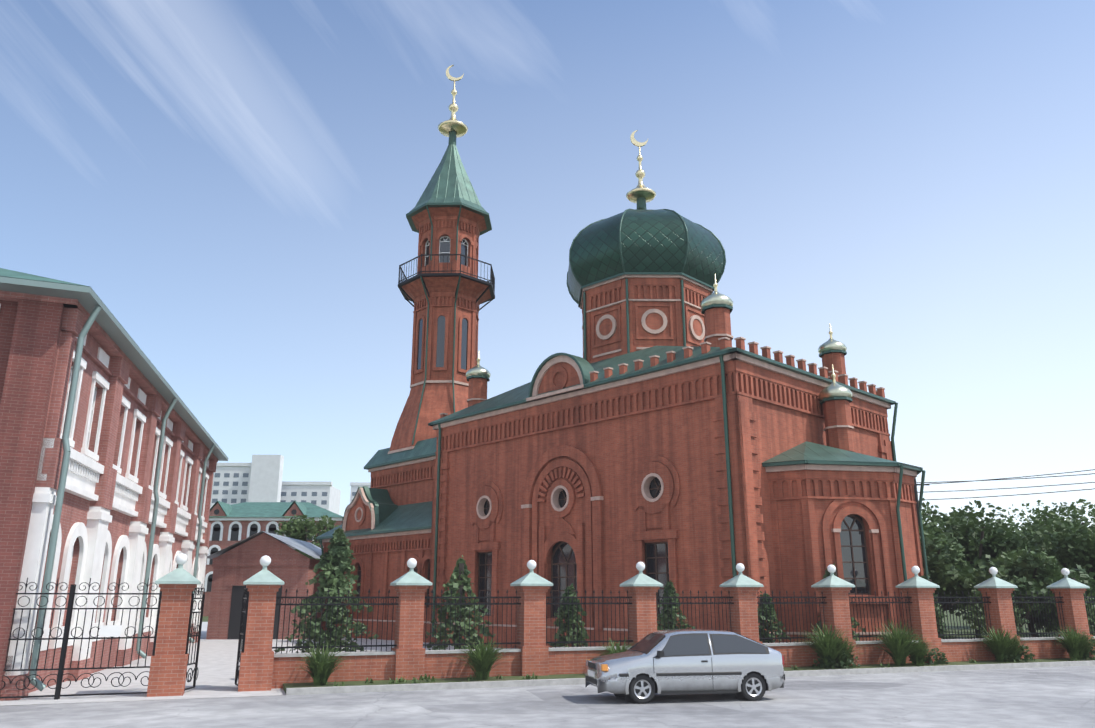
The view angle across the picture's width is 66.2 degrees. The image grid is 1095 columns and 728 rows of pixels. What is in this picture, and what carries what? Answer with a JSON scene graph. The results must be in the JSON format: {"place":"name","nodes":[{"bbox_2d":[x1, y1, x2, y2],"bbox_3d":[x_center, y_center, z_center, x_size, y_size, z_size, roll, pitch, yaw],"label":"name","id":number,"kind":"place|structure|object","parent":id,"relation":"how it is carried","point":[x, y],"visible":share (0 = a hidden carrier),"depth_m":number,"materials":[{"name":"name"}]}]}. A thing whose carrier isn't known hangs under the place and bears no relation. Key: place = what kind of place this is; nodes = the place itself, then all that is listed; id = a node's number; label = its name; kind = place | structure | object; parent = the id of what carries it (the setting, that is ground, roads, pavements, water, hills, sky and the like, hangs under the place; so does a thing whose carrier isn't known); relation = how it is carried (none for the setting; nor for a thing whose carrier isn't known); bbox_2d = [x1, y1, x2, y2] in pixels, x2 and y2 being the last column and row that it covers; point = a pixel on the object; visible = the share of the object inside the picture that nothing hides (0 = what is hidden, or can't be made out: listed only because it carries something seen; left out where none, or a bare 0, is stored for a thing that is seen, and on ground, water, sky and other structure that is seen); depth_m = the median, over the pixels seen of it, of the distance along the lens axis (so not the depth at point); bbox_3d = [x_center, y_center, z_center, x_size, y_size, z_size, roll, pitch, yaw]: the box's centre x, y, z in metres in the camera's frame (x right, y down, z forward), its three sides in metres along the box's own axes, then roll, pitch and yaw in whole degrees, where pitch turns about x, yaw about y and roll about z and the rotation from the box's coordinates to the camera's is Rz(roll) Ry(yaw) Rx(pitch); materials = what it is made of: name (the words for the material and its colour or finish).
{"place":"outdoors","nodes":[
{"label":"outdoors","id":0,"kind":"place"},
{"bbox_2d":[0,299,63,695],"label":"wall","id":1,"kind":"structure","parent":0,"point":[30,330],"depth_m":19.13,"materials":[{"name":"red brick"}]},
{"bbox_2d":[0,622,493,705],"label":"yard paving","id":2,"kind":"structure","parent":0,"point":[217,661],"depth_m":21.86,"materials":[{"name":"grey concrete"}]},
{"bbox_2d":[0,290,217,700],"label":"old building brick walls","id":3,"kind":"structure","parent":2,"relation":"on","point":[119,371],"depth_m":24.30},
{"bbox_2d":[0,304,208,675],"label":"white facade trim","id":4,"kind":"structure","parent":3,"relation":"attached to","point":[85,469],"depth_m":23.33,"materials":[{"name":"white paint"}]},
{"bbox_2d":[0,268,225,454],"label":"roof","id":5,"kind":"structure","parent":3,"relation":"on","point":[11,274],"depth_m":19.97,"materials":[{"name":"green metal"}]},
{"bbox_2d":[0,276,227,460],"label":"roof eaves","id":6,"kind":"object","parent":3,"relation":"attached to","point":[88,298],"visible":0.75,"depth_m":22.77,"materials":[{"name":"white metal"}]},
{"bbox_2d":[28,305,214,690],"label":"drainpipes","id":7,"kind":"object","parent":3,"relation":"attached to","point":[40,686],"visible":0.94,"depth_m":20.00,"materials":[{"name":"grey metal"}]},
{"bbox_2d":[206,533,325,638],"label":"brick outbuilding","id":8,"kind":"structure","parent":2,"relation":"on","point":[291,568],"depth_m":44.31,"materials":[{"name":"red brick"}]},
{"bbox_2d":[207,531,321,558],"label":"garage roof","id":9,"kind":"structure","parent":8,"relation":"on","point":[311,549],"depth_m":45.97,"materials":[{"name":"grey metal"}]},
{"bbox_2d":[206,509,330,638],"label":"dark openings","id":10,"kind":"object","parent":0,"point":[235,611],"visible":0.19,"depth_m":44.00,"materials":[{"name":"grey"}]},
{"bbox_2d":[203,503,342,615],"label":"brick house walls","id":11,"kind":"structure","parent":0,"point":[224,543],"depth_m":97.74,"materials":[{"name":"red brick"}]},
{"bbox_2d":[204,517,342,591],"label":"white building trim","id":12,"kind":"structure","parent":11,"relation":"attached to","point":[235,520],"depth_m":97.77,"materials":[{"name":"white paint"}]},
{"bbox_2d":[209,501,342,519],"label":"green roof","id":13,"kind":"structure","parent":11,"relation":"on","point":[264,509],"depth_m":100.85,"materials":[{"name":"green metal"}]},
{"bbox_2d":[210,455,370,514],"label":"highrise walls","id":14,"kind":"structure","parent":0,"point":[263,479],"depth_m":297.56,"materials":[{"name":"white concrete"}]},
{"bbox_2d":[212,473,355,504],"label":"apartment windows","id":15,"kind":"structure","parent":14,"relation":"in","point":[323,502],"depth_m":298.30,"materials":[{"name":"glass"}]},
{"bbox_2d":[0,665,1094,727],"bbox_3d":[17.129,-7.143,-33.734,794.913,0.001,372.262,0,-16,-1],"label":"road asphalt","id":16,"kind":"structure","parent":0,"point":[1051,697],"depth_m":16.61,"materials":[{"name":"grey asphalt"}]},
{"bbox_2d":[585,633,784,701],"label":"car trim","id":17,"kind":"structure","parent":16,"relation":"on","point":[738,695],"depth_m":17.73,"materials":[{"name":"black plastic"}]},
{"bbox_2d":[586,660,600,669],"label":"headlights","id":18,"kind":"object","parent":17,"relation":"attached to","point":[598,666],"visible":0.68,"depth_m":17.70,"materials":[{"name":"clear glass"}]},
{"bbox_2d":[589,659,607,670],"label":"car indicators","id":19,"kind":"object","parent":17,"relation":"attached to","point":[604,667],"visible":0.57,"depth_m":17.41,"materials":[{"name":"orange plastic"}]},
{"bbox_2d":[629,672,765,703],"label":"car tyres","id":20,"kind":"object","parent":16,"relation":"on","point":[743,692],"visible":0.48,"depth_m":17.48,"materials":[{"name":"black rubber"}]},
{"bbox_2d":[634,678,761,698],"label":"car alloy rims","id":21,"kind":"object","parent":20,"relation":"in","point":[642,688],"visible":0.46,"depth_m":17.46,"materials":[{"name":"silver metal"}]},
{"bbox_2d":[0,0,1094,531],"label":"sky","id":22,"kind":"structure","parent":0,"point":[236,182],"materials":[{"name":"blue"}]},
{"bbox_2d":[5,608,1094,705],"bbox_3d":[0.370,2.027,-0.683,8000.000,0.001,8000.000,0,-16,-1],"label":"ground","id":23,"kind":"structure","parent":0,"point":[949,622],"depth_m":57.65,"materials":[{"name":"soil"}]},
{"bbox_2d":[0,578,1094,699],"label":"fence ironwork and gates","id":24,"kind":"object","parent":23,"relation":"on","point":[65,638],"visible":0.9,"depth_m":21.51,"materials":[{"name":"black metal"}]},
{"bbox_2d":[98,625,121,636],"bbox_3d":[-9.739,5.950,18.700,0.426,0.240,0.146,0,-16,-1],"label":"gate sign","id":25,"kind":"object","parent":24,"relation":"attached to","point":[110,630],"visible":1,"depth_m":18.70,"materials":[{"name":"white metal"}]},
{"bbox_2d":[286,660,1094,694],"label":"kerb","id":26,"kind":"structure","parent":23,"relation":"on","point":[412,687],"depth_m":21.00,"materials":[{"name":"concrete"}]},
{"bbox_2d":[914,469,1094,535],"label":"power lines","id":27,"kind":"object","parent":23,"relation":"on","point":[916,493],"visible":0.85,"depth_m":45.14,"materials":[{"name":"grey"}]},
{"bbox_2d":[147,584,1094,696],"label":"brick fence pillars","id":28,"kind":"structure","parent":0,"point":[262,668],"depth_m":22.37,"materials":[{"name":"red brick"}]},
{"bbox_2d":[155,564,1089,588],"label":"pillar caps","id":29,"kind":"object","parent":28,"relation":"on","point":[181,575],"visible":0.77,"depth_m":24.00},
{"bbox_2d":[175,553,1069,575],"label":"ball finials","id":30,"kind":"object","parent":29,"relation":"on","point":[182,558],"visible":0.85,"depth_m":23.30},
{"bbox_2d":[274,636,1094,656],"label":"low brick wall","id":31,"kind":"structure","parent":28,"relation":"on","point":[356,653],"depth_m":22.75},
{"bbox_2d":[323,207,923,647],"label":"mosque brick walls","id":32,"kind":"structure","parent":0,"point":[613,447],"depth_m":33.45,"materials":[{"name":"red brick"}]},
{"bbox_2d":[398,254,494,310],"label":"balcony railing","id":33,"kind":"object","parent":32,"relation":"attached to","point":[490,283],"visible":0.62,"depth_m":51.01,"materials":[{"name":"black metal"}]},
{"bbox_2d":[425,236,467,263],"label":"white mosque frames","id":34,"kind":"structure","parent":32,"relation":"attached to","point":[462,243],"depth_m":52.44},
{"bbox_2d":[355,479,870,620],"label":"window frames","id":35,"kind":"structure","parent":32,"relation":"in","point":[666,557],"depth_m":31.79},
{"bbox_2d":[357,237,868,616],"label":"windows","id":36,"kind":"structure","parent":35,"relation":"in","point":[858,555],"depth_m":34.58,"materials":[{"name":"black glass"}]},
{"bbox_2d":[322,274,916,634],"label":"mosque stone trim","id":37,"kind":"structure","parent":32,"relation":"attached to","point":[559,395],"depth_m":36.40,"materials":[{"name":"stone"}]},
{"bbox_2d":[316,202,922,539],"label":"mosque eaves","id":38,"kind":"object","parent":32,"relation":"attached to","point":[384,505],"visible":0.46,"depth_m":38.49,"materials":[{"name":"green metal"}]},
{"bbox_2d":[318,144,921,536],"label":"green mosque roofs","id":39,"kind":"structure","parent":32,"relation":"on","point":[449,181],"depth_m":43.27,"materials":[{"name":"green metal"}]},
{"bbox_2d":[438,65,835,381],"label":"crescent finials","id":40,"kind":"object","parent":39,"relation":"on","point":[453,123],"visible":0.92,"depth_m":44.07,"materials":[{"name":"gold metal"}]},
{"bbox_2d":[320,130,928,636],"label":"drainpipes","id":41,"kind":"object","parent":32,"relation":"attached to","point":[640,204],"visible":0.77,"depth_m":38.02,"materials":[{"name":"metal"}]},
{"bbox_2d":[466,291,851,399],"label":"small turret domes","id":42,"kind":"structure","parent":32,"relation":"on","point":[834,389],"depth_m":32.97,"materials":[{"name":"silver metal"}]},
{"bbox_2d":[567,207,724,304],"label":"mosque dome shingles","id":43,"kind":"object","parent":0,"point":[653,240],"visible":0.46,"depth_m":39.16,"materials":[{"name":"green metal"}]},
{"bbox_2d":[429,237,862,560],"bbox_3d":[0.195,0.849,42.030,30.956,22.700,7.697,-13,-20,40],"label":"dark mosque interior","id":44,"kind":"object","parent":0,"point":[558,543],"depth_m":35.31,"materials":[{"name":"black"}]},
{"bbox_2d":[274,498,1094,637],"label":"trees","id":45,"kind":"object","parent":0,"point":[1032,546],"depth_m":43.28,"materials":[{"name":"green plant"}]},
{"bbox_2d":[585,629,783,694],"bbox_3d":[2.960,6.502,18.508,4.140,1.248,1.654,3,-16,-11],"label":"car body","id":46,"kind":"object","parent":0,"point":[768,667],"visible":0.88,"depth_m":17.70,"materials":[{"name":"silver metal"}]},
{"bbox_2d":[588,670,593,676],"bbox_3d":[0.932,6.651,18.042,0.015,0.110,0.520,3,-16,-10],"label":"license plate","id":47,"kind":"object","parent":46,"relation":"attached to","point":[590,673],"visible":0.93,"depth_m":18.00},
{"bbox_2d":[628,632,765,656],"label":"car windows","id":48,"kind":"structure","parent":46,"relation":"in","point":[687,645],"depth_m":17.99,"materials":[{"name":"grey glass"}]},
{"bbox_2d":[283,658,1092,693],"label":"verge soil","id":49,"kind":"structure","parent":0,"point":[386,682],"depth_m":21.74,"materials":[{"name":"brown soil"}]},
{"bbox_2d":[274,525,1094,652],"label":"conifers","id":50,"kind":"object","parent":49,"relation":"on","point":[338,554],"depth_m":23.35,"materials":[{"name":"green plant"}]},
{"bbox_2d":[290,619,1094,685],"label":"daylily grass clumps","id":51,"kind":"object","parent":49,"relation":"on","point":[899,645],"visible":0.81,"depth_m":24.89,"materials":[{"name":"green plant"}]},
{"bbox_2d":[813,637,1094,668],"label":"shrubs","id":52,"kind":"object","parent":49,"relation":"on","point":[940,661],"visible":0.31,"depth_m":26.02,"materials":[{"name":"green plant"}]}
]}

